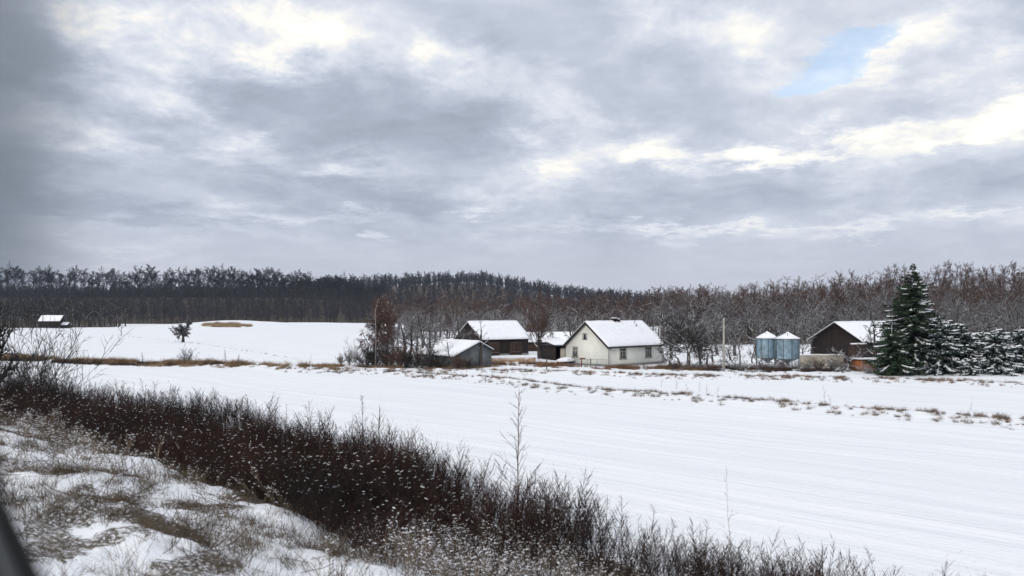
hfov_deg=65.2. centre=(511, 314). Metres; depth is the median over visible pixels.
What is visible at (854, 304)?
woodland tree
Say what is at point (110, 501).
bank grass
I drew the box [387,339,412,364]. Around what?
shrub
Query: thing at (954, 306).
woodland tree
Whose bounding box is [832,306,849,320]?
woodland tree
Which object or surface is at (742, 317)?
woodland tree
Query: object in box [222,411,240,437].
frosted bush
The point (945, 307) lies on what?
woodland tree
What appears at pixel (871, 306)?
woodland tree
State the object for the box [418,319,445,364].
garden tree
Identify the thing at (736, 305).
woodland tree
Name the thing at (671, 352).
fruit tree
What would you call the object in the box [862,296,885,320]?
woodland tree
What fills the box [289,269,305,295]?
crest tree
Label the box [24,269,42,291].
crest tree
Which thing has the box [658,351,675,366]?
garden tree
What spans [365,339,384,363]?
shrub
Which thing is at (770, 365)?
shrub
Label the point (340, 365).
dry grass
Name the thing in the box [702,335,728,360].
fruit tree
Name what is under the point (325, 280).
crest tree
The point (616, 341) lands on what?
farmhouse
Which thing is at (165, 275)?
crest tree
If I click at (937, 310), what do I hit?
woodland tree
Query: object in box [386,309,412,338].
woodland tree
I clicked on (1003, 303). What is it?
woodland tree
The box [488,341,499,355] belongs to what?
door
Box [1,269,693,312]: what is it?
hill wood
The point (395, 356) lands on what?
shrub
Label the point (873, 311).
woodland tree
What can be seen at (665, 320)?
woodland tree
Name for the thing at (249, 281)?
crest tree
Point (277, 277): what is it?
crest tree
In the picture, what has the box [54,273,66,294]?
crest tree
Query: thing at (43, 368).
willow bush
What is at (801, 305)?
woodland tree
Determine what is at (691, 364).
shrub
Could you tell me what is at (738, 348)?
fruit tree
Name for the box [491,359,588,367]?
dry grass
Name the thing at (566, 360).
firewood stack
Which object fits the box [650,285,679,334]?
woodland tree
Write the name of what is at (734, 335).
garden tree
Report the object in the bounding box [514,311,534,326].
woodland tree
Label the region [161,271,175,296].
crest tree
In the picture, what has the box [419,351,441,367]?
shrub
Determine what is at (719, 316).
woodland tree
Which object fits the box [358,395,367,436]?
sapling
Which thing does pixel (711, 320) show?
woodland tree
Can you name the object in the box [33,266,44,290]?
crest tree
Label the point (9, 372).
willow bush
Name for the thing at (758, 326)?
garden tree
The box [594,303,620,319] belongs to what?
woodland tree
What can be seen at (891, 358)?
spruce tree
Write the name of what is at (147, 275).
crest tree
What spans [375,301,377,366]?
birch pole
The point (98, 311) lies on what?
spur wood
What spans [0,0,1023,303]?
sky
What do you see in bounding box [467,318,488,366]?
fruit tree
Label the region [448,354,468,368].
shrub
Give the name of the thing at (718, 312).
woodland tree
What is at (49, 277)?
crest tree
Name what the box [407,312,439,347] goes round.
bare tree
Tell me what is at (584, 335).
window
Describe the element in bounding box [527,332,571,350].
long shed
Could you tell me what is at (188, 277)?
crest tree
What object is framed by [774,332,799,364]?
grain silo
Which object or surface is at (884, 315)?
woodland tree
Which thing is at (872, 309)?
woodland tree
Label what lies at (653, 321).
woodland tree
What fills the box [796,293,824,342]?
woodland tree
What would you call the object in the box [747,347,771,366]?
garden tree
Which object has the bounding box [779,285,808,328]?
woodland tree
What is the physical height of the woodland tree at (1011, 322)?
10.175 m
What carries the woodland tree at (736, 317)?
on the snowy ground at (918, 495)
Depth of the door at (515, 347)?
126.57 m
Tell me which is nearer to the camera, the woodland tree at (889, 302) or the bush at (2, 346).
the bush at (2, 346)
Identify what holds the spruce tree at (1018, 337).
on the snowy ground at (918, 495)
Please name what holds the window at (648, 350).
in the farmhouse
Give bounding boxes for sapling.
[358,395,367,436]
[494,388,547,517]
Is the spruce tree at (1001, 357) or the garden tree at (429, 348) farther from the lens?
the garden tree at (429, 348)
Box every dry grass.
[2,352,339,369]
[276,364,1023,429]
[310,362,502,370]
[364,366,1015,385]
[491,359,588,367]
[592,363,706,370]
[635,362,861,373]
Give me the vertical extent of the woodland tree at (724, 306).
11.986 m
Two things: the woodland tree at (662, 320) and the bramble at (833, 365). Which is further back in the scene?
the woodland tree at (662, 320)
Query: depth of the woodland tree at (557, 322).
211.44 m
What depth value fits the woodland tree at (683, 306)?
186.06 m
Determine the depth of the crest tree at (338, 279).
658.78 m
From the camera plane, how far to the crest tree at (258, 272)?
648.20 m
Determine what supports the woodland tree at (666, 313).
on the snowy ground at (918, 495)
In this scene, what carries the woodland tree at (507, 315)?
on the snowy ground at (918, 495)
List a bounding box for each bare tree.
[398,311,427,359]
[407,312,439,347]
[435,296,476,338]
[517,287,551,358]
[518,294,555,357]
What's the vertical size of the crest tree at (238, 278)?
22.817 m
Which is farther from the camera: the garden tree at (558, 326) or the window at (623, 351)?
the garden tree at (558, 326)
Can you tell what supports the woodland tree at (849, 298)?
on the snowy ground at (918, 495)
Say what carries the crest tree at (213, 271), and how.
on the snowy ground at (918, 495)
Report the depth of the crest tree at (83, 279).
648.41 m
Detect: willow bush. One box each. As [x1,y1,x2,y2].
[0,302,130,405]
[0,336,51,399]
[37,367,90,403]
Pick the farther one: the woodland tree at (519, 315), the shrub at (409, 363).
the woodland tree at (519, 315)
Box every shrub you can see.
[176,345,200,360]
[335,353,348,362]
[343,339,365,363]
[343,349,361,364]
[348,345,377,366]
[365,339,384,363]
[365,347,392,365]
[377,342,398,365]
[380,343,410,366]
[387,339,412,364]
[400,348,425,367]
[408,345,434,366]
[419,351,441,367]
[424,353,446,368]
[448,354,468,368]
[461,356,481,368]
[660,359,685,367]
[680,358,709,368]
[701,360,729,368]
[726,360,746,369]
[740,360,764,369]
[760,362,781,367]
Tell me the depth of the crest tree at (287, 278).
652.87 m
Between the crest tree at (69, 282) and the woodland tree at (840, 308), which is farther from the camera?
the crest tree at (69, 282)
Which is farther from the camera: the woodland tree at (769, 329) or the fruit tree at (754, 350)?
the woodland tree at (769, 329)
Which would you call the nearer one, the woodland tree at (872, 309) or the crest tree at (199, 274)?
the woodland tree at (872, 309)
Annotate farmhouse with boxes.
[562,317,666,366]
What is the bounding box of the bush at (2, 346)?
[0,303,20,380]
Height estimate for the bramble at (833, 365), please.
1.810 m
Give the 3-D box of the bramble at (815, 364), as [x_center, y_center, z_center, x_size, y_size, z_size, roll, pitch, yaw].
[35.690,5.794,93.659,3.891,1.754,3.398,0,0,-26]
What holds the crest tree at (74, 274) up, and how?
on the snowy ground at (918, 495)
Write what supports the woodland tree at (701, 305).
on the snowy ground at (918, 495)
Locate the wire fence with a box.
[568,359,603,367]
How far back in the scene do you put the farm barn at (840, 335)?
109.56 m
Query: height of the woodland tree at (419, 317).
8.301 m
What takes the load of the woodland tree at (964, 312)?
on the snowy ground at (918, 495)
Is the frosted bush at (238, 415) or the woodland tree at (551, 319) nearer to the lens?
the frosted bush at (238, 415)
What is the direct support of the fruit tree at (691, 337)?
on the snowy ground at (918, 495)
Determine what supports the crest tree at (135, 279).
on the snowy ground at (918, 495)
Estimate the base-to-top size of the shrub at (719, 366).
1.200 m
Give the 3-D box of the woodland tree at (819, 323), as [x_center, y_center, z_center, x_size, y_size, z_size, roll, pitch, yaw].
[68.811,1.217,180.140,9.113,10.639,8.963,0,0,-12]
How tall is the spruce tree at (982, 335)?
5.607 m
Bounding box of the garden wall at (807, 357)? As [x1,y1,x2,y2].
[800,354,843,366]
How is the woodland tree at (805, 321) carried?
on the snowy ground at (918, 495)
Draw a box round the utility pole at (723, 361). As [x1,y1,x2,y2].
[722,316,728,370]
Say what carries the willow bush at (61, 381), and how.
on the snowy ground at (918, 495)
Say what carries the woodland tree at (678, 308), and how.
on the snowy ground at (918, 495)
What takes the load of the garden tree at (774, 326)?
on the snowy ground at (918, 495)
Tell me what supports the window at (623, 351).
in the farmhouse
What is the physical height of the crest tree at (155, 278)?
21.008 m
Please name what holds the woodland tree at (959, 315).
on the snowy ground at (918, 495)
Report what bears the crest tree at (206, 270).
on the snowy ground at (918, 495)
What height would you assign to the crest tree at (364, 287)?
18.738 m
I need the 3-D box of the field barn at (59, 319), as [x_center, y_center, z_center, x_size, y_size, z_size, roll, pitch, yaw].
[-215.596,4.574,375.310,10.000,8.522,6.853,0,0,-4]
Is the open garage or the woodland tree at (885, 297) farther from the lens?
the woodland tree at (885, 297)
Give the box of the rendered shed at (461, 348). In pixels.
[417,339,493,368]
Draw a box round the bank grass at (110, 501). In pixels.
[0,415,439,575]
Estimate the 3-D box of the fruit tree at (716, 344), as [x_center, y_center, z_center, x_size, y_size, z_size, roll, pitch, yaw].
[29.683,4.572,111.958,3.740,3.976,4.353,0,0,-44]
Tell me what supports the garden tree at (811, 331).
on the snowy ground at (918, 495)
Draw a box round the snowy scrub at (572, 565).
[0,398,811,575]
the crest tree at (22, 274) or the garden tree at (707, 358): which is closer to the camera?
the garden tree at (707, 358)
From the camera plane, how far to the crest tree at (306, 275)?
648.77 m
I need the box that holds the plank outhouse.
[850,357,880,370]
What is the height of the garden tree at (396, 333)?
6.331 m
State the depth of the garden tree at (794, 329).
127.27 m
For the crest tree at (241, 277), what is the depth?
653.51 m
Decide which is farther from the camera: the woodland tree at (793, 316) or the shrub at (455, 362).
the woodland tree at (793, 316)
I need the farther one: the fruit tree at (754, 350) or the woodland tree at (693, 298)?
the woodland tree at (693, 298)
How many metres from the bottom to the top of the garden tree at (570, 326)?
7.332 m
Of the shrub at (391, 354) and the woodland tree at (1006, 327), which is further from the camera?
the woodland tree at (1006, 327)
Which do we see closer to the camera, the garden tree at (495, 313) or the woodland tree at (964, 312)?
the garden tree at (495, 313)
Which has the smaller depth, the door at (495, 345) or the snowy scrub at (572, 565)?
the snowy scrub at (572, 565)
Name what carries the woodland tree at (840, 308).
on the snowy ground at (918, 495)
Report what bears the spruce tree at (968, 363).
on the snowy ground at (918, 495)
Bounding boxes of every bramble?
[770,357,792,366]
[790,359,816,369]
[797,358,830,368]
[818,356,843,369]
[831,356,854,369]
[853,364,877,372]
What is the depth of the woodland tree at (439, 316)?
222.08 m
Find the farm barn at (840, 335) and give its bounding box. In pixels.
[806,321,897,363]
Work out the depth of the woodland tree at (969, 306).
174.53 m
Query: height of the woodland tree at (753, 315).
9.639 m
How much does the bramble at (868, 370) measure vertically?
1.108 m
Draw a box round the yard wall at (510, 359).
[491,357,535,361]
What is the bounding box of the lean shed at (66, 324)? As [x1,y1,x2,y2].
[61,322,71,327]
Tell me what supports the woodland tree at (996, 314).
on the snowy ground at (918, 495)
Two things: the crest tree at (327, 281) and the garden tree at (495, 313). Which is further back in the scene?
the crest tree at (327, 281)
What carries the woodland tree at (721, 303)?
on the snowy ground at (918, 495)
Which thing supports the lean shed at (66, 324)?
on the snowy ground at (918, 495)
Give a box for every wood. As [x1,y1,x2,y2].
[0,276,539,323]
[0,296,130,327]
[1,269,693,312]
[367,286,688,331]
[650,259,1023,340]
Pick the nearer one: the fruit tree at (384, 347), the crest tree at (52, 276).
the fruit tree at (384, 347)
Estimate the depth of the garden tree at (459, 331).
104.72 m
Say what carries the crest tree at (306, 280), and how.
on the snowy ground at (918, 495)
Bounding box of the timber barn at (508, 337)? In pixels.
[455,320,530,355]
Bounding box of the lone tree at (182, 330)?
[168,321,192,341]
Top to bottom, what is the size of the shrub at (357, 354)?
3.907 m
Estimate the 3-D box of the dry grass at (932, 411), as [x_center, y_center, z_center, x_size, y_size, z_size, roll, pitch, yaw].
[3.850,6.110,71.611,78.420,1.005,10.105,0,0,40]
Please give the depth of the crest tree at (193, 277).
654.50 m
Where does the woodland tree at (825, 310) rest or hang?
on the snowy ground at (918, 495)
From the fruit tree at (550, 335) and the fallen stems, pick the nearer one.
the fallen stems
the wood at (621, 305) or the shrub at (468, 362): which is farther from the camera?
the wood at (621, 305)
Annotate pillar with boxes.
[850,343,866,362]
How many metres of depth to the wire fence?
96.29 m
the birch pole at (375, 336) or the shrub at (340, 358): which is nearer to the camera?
the birch pole at (375, 336)
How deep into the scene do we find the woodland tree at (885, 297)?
179.51 m
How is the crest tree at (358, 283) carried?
on the snowy ground at (918, 495)
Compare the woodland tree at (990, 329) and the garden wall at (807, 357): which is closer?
the garden wall at (807, 357)
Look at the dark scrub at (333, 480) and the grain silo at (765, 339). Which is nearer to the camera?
the dark scrub at (333, 480)
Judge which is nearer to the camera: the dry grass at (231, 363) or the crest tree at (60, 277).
the dry grass at (231, 363)
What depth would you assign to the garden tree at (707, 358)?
99.65 m
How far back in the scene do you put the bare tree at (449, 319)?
130.19 m
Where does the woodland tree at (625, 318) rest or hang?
on the snowy ground at (918, 495)
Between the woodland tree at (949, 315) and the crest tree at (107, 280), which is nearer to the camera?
the woodland tree at (949, 315)
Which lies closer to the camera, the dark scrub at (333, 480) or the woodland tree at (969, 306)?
the dark scrub at (333, 480)
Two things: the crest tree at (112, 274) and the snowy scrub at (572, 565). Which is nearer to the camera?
the snowy scrub at (572, 565)
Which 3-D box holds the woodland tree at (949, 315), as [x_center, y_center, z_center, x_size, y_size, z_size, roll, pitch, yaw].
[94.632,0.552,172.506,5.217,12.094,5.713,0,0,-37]
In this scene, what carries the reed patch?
on the snowy ground at (918, 495)
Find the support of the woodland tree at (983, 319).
on the snowy ground at (918, 495)
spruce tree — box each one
[863,263,962,375]
[869,329,918,376]
[908,317,970,375]
[948,324,987,369]
[955,356,982,375]
[973,329,1023,375]
[975,332,993,351]
[991,328,1023,373]
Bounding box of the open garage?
[540,337,565,359]
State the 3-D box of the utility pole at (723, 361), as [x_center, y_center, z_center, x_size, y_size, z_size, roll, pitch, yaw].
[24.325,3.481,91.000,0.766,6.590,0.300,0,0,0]
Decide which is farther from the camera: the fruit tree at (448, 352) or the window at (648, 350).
the window at (648, 350)
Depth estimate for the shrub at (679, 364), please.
94.64 m
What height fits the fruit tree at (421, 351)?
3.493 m
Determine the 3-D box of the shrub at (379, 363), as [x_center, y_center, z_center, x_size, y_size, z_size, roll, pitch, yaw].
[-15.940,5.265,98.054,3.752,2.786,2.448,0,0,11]
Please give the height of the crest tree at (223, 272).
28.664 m
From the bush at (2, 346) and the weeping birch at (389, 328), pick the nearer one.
the bush at (2, 346)
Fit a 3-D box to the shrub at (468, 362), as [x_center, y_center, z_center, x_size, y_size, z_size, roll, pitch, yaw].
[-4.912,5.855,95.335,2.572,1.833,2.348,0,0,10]
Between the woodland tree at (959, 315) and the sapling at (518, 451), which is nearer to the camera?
the sapling at (518, 451)
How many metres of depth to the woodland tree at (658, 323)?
180.51 m
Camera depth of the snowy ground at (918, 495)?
39.25 m
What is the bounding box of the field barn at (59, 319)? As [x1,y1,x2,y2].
[38,315,66,327]
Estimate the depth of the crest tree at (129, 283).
657.10 m
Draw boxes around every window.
[0,471,44,575]
[571,346,577,357]
[582,333,586,339]
[619,348,626,359]
[645,347,651,357]
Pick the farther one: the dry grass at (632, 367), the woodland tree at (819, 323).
the woodland tree at (819, 323)
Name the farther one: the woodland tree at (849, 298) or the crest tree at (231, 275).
the crest tree at (231, 275)
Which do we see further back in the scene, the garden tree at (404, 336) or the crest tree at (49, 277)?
the crest tree at (49, 277)
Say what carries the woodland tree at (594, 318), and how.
on the snowy ground at (918, 495)
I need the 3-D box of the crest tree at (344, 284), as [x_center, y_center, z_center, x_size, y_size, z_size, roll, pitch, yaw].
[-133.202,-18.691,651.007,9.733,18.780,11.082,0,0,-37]
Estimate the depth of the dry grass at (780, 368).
92.30 m
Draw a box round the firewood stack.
[556,357,574,364]
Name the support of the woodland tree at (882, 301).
on the snowy ground at (918, 495)
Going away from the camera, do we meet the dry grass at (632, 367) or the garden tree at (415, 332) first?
the dry grass at (632, 367)
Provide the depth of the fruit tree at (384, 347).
99.01 m
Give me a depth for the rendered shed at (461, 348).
98.17 m
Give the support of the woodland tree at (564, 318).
on the snowy ground at (918, 495)
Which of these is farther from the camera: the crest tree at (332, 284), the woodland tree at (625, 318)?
the crest tree at (332, 284)
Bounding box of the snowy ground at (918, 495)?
[0,283,1023,575]
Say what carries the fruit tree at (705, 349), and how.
on the snowy ground at (918, 495)
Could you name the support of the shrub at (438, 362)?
on the snowy ground at (918, 495)
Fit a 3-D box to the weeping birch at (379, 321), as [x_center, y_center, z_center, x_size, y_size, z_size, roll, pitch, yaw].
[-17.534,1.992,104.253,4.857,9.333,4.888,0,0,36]
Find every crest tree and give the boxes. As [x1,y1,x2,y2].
[0,261,13,297]
[4,266,25,287]
[17,269,30,296]
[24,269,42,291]
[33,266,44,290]
[40,267,55,294]
[43,264,59,295]
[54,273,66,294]
[59,272,76,295]
[66,265,81,297]
[76,268,95,296]
[88,274,97,288]
[91,265,108,292]
[101,271,111,291]
[107,268,118,284]
[115,271,130,293]
[118,272,140,296]
[128,265,144,294]
[140,267,155,292]
[142,264,159,294]
[150,272,162,289]
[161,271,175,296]
[162,267,182,294]
[175,268,187,291]
[182,267,192,297]
[189,268,203,286]
[189,269,201,293]
[201,266,212,291]
[202,266,221,289]
[216,263,230,294]
[227,266,241,296]
[232,271,245,294]
[232,271,248,297]
[241,272,256,295]
[247,269,259,289]
[249,268,261,296]
[258,266,272,296]
[261,267,276,284]
[269,268,283,289]
[270,269,285,288]
[275,273,290,293]
[288,274,298,287]
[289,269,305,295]
[295,271,311,292]
[300,273,315,296]
[304,275,318,298]
[316,276,330,299]
[319,275,331,296]
[324,274,338,299]
[331,274,342,299]
[336,274,346,296]
[342,280,352,300]
[346,279,356,298]
[352,277,363,300]
[359,283,370,294]
[368,280,379,296]
[375,279,387,294]
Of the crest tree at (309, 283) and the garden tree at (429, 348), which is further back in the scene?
the crest tree at (309, 283)
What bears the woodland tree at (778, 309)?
on the snowy ground at (918, 495)
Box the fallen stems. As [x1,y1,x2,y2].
[0,408,441,575]
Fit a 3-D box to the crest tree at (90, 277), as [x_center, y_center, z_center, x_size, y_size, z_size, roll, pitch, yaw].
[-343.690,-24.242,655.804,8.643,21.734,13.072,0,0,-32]
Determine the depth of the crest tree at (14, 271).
654.30 m
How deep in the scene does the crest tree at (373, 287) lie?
655.69 m
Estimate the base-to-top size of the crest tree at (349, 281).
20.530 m
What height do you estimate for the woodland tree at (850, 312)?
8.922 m
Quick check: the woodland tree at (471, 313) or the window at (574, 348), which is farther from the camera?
the woodland tree at (471, 313)
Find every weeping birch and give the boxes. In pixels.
[355,294,387,362]
[371,305,396,365]
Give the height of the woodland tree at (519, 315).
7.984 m
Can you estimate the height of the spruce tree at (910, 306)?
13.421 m
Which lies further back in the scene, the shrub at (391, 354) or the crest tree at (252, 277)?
the crest tree at (252, 277)
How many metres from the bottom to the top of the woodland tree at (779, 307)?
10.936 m
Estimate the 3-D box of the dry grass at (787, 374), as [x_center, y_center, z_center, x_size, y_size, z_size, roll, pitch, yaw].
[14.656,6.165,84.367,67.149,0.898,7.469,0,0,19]
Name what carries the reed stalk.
on the snowy ground at (918, 495)
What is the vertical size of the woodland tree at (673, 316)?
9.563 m
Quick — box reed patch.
[201,321,252,326]
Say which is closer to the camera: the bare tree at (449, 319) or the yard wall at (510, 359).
the yard wall at (510, 359)
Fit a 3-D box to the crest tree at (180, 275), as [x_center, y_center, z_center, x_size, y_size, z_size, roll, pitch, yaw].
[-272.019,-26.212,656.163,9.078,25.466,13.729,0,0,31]
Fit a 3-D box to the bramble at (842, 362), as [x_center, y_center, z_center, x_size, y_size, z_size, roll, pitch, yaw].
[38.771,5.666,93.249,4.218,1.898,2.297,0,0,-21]
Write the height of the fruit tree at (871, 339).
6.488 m
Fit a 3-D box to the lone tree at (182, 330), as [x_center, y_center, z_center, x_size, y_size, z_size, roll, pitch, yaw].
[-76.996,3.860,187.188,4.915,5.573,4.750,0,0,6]
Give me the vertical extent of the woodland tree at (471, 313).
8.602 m
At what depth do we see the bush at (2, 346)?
54.52 m
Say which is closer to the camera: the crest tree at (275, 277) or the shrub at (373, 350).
the shrub at (373, 350)
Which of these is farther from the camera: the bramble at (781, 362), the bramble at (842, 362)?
the bramble at (781, 362)
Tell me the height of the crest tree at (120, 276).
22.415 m
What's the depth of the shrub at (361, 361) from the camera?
98.86 m
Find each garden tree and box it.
[385,318,401,352]
[388,316,414,367]
[398,313,428,351]
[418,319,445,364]
[425,321,440,342]
[439,308,455,338]
[444,311,477,339]
[487,308,501,319]
[547,316,568,331]
[562,309,578,336]
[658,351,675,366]
[659,322,677,356]
[693,312,713,355]
[695,351,715,364]
[699,313,722,354]
[714,345,744,367]
[725,316,749,354]
[744,316,769,354]
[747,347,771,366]
[761,314,789,335]
[780,313,806,336]
[801,320,821,353]
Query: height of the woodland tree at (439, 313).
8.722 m
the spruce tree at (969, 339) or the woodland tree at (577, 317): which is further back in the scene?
the woodland tree at (577, 317)
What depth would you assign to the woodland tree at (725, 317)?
171.24 m
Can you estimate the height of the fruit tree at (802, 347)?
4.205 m
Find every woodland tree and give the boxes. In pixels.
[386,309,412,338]
[401,306,417,334]
[412,308,426,328]
[431,306,444,337]
[433,307,447,324]
[440,314,460,337]
[462,307,476,326]
[497,309,514,319]
[512,309,537,331]
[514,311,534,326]
[535,304,560,331]
[550,312,562,331]
[556,306,577,331]
[568,306,586,331]
[586,306,604,320]
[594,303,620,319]
[611,304,642,319]
[623,309,643,319]
[647,295,682,339]
[647,308,657,330]
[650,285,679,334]
[652,308,665,336]
[653,294,681,341]
[655,305,678,338]
[657,303,693,341]
[664,286,692,334]
[672,293,708,342]
[680,285,707,327]
[688,293,715,341]
[698,306,717,335]
[702,289,732,325]
[708,301,743,343]
[711,291,732,343]
[712,300,735,344]
[713,298,731,344]
[720,308,740,342]
[725,298,742,342]
[738,302,755,342]
[739,293,764,342]
[740,301,768,343]
[759,295,776,331]
[766,295,782,326]
[770,294,786,334]
[770,304,792,333]
[771,301,805,331]
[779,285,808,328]
[781,304,820,343]
[785,297,832,342]
[787,296,812,331]
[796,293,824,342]
[806,297,836,333]
[807,295,835,329]
[829,299,858,322]
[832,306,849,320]
[836,286,859,320]
[838,292,869,320]
[839,304,862,320]
[848,297,874,320]
[855,293,891,320]
[859,298,883,320]
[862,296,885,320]
[864,295,882,320]
[872,287,892,318]
[875,286,891,319]
[878,300,896,320]
[881,291,895,315]
[926,296,955,323]
[934,292,958,323]
[936,290,961,323]
[940,299,982,332]
[941,298,974,324]
[946,290,976,327]
[957,299,977,326]
[961,299,992,331]
[968,297,1003,331]
[968,299,992,331]
[982,303,1009,331]
[985,287,1014,321]
[985,298,1013,328]
[992,305,1023,334]
[995,298,1021,332]
[1006,297,1023,331]
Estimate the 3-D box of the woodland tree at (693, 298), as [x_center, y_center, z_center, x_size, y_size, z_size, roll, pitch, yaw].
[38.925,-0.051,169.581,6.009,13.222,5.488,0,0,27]
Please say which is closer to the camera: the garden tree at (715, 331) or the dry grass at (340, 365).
the dry grass at (340, 365)
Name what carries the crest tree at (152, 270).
on the snowy ground at (918, 495)
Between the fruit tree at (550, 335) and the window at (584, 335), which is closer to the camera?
the window at (584, 335)
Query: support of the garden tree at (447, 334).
on the snowy ground at (918, 495)
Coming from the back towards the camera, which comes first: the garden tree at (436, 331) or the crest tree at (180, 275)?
the crest tree at (180, 275)
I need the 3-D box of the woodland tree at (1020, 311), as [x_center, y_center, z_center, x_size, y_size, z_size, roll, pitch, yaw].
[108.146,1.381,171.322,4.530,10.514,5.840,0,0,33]
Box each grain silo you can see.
[756,331,777,364]
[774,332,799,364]
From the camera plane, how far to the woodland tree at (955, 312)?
171.65 m
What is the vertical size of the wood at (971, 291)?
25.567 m
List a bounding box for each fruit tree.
[372,338,392,366]
[409,341,432,367]
[439,337,452,367]
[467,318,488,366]
[546,332,555,343]
[656,303,719,366]
[656,335,684,363]
[682,324,717,363]
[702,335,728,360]
[710,333,739,360]
[731,331,742,365]
[748,330,758,362]
[797,332,814,353]
[826,344,870,370]
[860,317,881,356]
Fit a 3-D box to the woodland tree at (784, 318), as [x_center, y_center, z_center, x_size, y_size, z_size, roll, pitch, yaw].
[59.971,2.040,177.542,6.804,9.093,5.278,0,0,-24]
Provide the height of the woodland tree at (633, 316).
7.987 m
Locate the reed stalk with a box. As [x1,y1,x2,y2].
[724,471,734,566]
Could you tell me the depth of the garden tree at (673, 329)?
117.66 m
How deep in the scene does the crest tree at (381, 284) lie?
651.78 m
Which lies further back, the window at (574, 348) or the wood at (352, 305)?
the wood at (352, 305)
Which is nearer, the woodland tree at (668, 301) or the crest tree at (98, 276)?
the woodland tree at (668, 301)
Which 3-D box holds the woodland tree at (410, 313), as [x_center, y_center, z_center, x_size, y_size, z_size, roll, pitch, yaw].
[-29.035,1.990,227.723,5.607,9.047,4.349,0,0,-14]
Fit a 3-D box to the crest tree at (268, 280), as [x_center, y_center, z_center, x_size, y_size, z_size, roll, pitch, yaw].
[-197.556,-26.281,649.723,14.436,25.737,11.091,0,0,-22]
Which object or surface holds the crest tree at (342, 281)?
on the snowy ground at (918, 495)
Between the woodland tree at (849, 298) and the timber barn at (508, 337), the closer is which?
the timber barn at (508, 337)
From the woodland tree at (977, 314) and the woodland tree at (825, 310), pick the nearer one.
the woodland tree at (825, 310)
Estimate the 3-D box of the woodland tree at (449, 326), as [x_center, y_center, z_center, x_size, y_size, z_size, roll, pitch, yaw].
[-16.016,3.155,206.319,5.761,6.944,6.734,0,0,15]
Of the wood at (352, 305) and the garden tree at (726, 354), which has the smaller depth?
the garden tree at (726, 354)
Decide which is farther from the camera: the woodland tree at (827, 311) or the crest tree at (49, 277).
the crest tree at (49, 277)
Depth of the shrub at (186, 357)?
102.15 m
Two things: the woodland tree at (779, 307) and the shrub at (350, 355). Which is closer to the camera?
the shrub at (350, 355)
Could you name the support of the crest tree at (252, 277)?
on the snowy ground at (918, 495)
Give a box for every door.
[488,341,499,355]
[509,340,522,354]
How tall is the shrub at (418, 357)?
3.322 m
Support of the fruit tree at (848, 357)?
on the snowy ground at (918, 495)
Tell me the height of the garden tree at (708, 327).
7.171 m
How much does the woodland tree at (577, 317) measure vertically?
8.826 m
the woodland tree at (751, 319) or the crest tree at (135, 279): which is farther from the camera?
the crest tree at (135, 279)
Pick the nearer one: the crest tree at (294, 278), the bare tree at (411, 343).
the bare tree at (411, 343)
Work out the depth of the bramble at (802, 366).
94.19 m
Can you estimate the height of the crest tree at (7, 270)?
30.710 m
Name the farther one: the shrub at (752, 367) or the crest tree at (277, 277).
the crest tree at (277, 277)
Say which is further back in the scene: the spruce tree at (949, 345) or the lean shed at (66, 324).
the lean shed at (66, 324)
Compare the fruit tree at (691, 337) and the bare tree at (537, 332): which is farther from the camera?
the bare tree at (537, 332)
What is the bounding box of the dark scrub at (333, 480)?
[0,367,991,575]
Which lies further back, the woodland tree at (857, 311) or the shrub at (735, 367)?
the woodland tree at (857, 311)
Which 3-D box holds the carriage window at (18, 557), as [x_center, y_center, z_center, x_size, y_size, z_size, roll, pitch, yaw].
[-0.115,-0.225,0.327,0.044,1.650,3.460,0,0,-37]
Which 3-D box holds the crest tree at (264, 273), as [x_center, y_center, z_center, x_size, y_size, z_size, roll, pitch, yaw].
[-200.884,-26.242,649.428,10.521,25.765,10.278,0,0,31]
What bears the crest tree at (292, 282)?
on the snowy ground at (918, 495)

